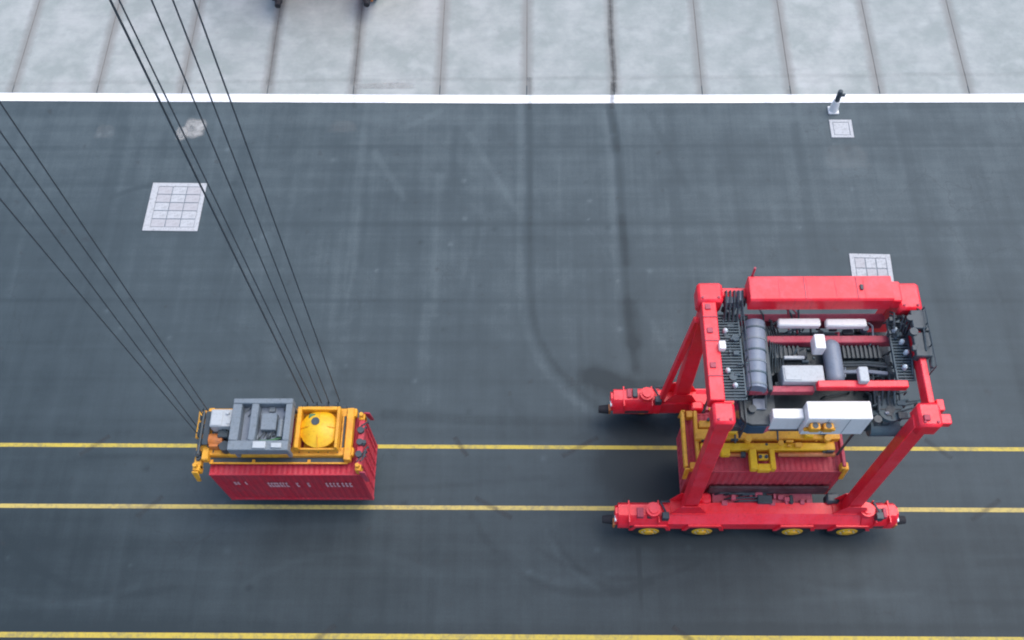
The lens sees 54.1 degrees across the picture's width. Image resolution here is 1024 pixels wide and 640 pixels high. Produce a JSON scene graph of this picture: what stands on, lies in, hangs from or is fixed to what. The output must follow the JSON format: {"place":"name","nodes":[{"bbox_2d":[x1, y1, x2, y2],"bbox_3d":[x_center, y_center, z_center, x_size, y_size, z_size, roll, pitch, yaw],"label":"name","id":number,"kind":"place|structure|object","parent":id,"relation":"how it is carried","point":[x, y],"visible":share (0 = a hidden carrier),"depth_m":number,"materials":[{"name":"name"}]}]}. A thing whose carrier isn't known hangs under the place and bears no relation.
{"place":"outdoors","nodes":[
{"label":"outdoors","id":0,"kind":"place"},
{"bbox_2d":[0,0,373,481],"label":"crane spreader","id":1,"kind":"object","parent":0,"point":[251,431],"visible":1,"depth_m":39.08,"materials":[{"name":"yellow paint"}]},
{"bbox_2d":[209,418,377,499],"bbox_3d":[-8.907,5.799,41.642,6.094,3.304,2.470,0,63,2],"label":"shipping container","id":2,"kind":"object","parent":1,"relation":"hanging from","point":[290,481],"visible":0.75,"depth_m":40.59,"materials":[{"name":"metal"}]},
{"bbox_2d":[363,454,374,493],"bbox_3d":[-5.911,6.268,41.306,0.090,3.040,1.060,0,63,2],"label":"door","id":3,"kind":"structure","parent":2,"relation":"in","point":[367,467],"depth_m":41.54,"materials":[{"name":"red metal"}]},
{"bbox_2d":[364,425,376,469],"bbox_3d":[-5.901,5.312,41.797,0.090,3.040,1.060,0,63,2],"label":"door","id":4,"kind":"structure","parent":2,"relation":"in","point":[371,453],"depth_m":41.86,"materials":[{"name":"red metal"}]},
{"bbox_2d":[0,85,1023,639],"bbox_3d":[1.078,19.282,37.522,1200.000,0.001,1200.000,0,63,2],"label":"ground","id":5,"kind":"structure","parent":0,"point":[500,273],"depth_m":46.94,"materials":[{"name":"grey asphalt"}]},
{"bbox_2d":[142,183,206,230],"bbox_3d":[-17.103,-5.749,50.884,2.800,0.049,2.900,1,63,2],"label":"pit cover","id":6,"kind":"object","parent":5,"relation":"on","point":[174,206],"visible":0.98,"depth_m":50.84,"materials":[{"name":"concrete"}]},
{"bbox_2d":[177,127,187,139],"bbox_3d":[-17.459,-9.856,53.017,0.725,0.001,1.029,0,63,2],"label":"cement patch","id":7,"kind":"object","parent":5,"relation":"on","point":[184,130],"visible":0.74,"depth_m":53.02,"materials":[{"name":"grey concrete"}]},
{"bbox_2d":[186,120,205,136],"bbox_3d":[-16.789,-10.170,53.164,1.313,0.001,1.467,0,63,2],"label":"cement patch","id":8,"kind":"object","parent":5,"relation":"on","point":[198,126],"visible":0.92,"depth_m":53.18,"materials":[{"name":"grey concrete"}]},
{"bbox_2d":[0,632,1023,639],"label":"yellow line","id":9,"kind":"object","parent":5,"relation":"on","point":[339,636],"visible":1,"depth_m":40.88,"materials":[{"name":"paint"}]},
{"bbox_2d":[0,504,1023,511],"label":"yellow line","id":10,"kind":"object","parent":5,"relation":"on","point":[399,507],"visible":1,"depth_m":43.46,"materials":[{"name":"paint"}]},
{"bbox_2d":[0,443,1023,450],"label":"yellow line","id":11,"kind":"object","parent":5,"relation":"on","point":[500,446],"visible":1,"depth_m":44.56,"materials":[{"name":"paint"}]},
{"bbox_2d":[598,267,951,535],"bbox_3d":[9.884,3.623,38.286,12.470,12.500,6.240,0,63,2],"label":"straddle carrier","id":12,"kind":"object","parent":5,"relation":"on","point":[785,390],"visible":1,"depth_m":34.72,"materials":[{"name":"red paint"}]},
{"bbox_2d":[676,414,841,493],"bbox_3d":[10.032,5.497,41.028,6.094,2.904,2.462,0,63,2],"label":"shipping container","id":13,"kind":"object","parent":12,"relation":"hanging from","point":[791,471],"visible":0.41,"depth_m":39.69,"materials":[{"name":"metal"}]},
{"bbox_2d":[827,89,845,113],"bbox_3d":[16.833,-11.340,51.890,0.570,1.628,0.500,0,63,2],"label":"marker post","id":14,"kind":"object","parent":5,"relation":"on","point":[833,108],"visible":1,"depth_m":51.94,"materials":[{"name":"white paint"}]},
{"bbox_2d":[829,120,853,137],"bbox_3d":[17.102,-9.934,52.051,1.150,0.047,1.150,0,63,2],"label":"pit cover","id":15,"kind":"object","parent":5,"relation":"on","point":[841,128],"visible":1,"depth_m":52.02,"materials":[{"name":"concrete"}]},
{"bbox_2d":[849,253,893,281],"bbox_3d":[17.271,-2.218,48.082,1.950,0.049,2.200,1,63,2],"label":"pit cover","id":16,"kind":"object","parent":5,"relation":"on","point":[870,265],"visible":0.59,"depth_m":48.28,"materials":[{"name":"concrete"}]},
{"bbox_2d":[0,0,1023,94],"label":"concrete apron","id":17,"kind":"object","parent":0,"point":[550,47],"visible":0.98,"depth_m":55.13,"materials":[{"name":"grey concrete"}]},
{"bbox_2d":[272,0,372,7],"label":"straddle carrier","id":18,"kind":"object","parent":17,"relation":"on","point":[278,3],"visible":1,"depth_m":55.29,"materials":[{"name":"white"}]},
{"bbox_2d":[0,93,1023,102],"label":"white line","id":19,"kind":"object","parent":17,"relation":"on","point":[754,98],"visible":1,"depth_m":53.47,"materials":[{"name":"paint"}]}
]}

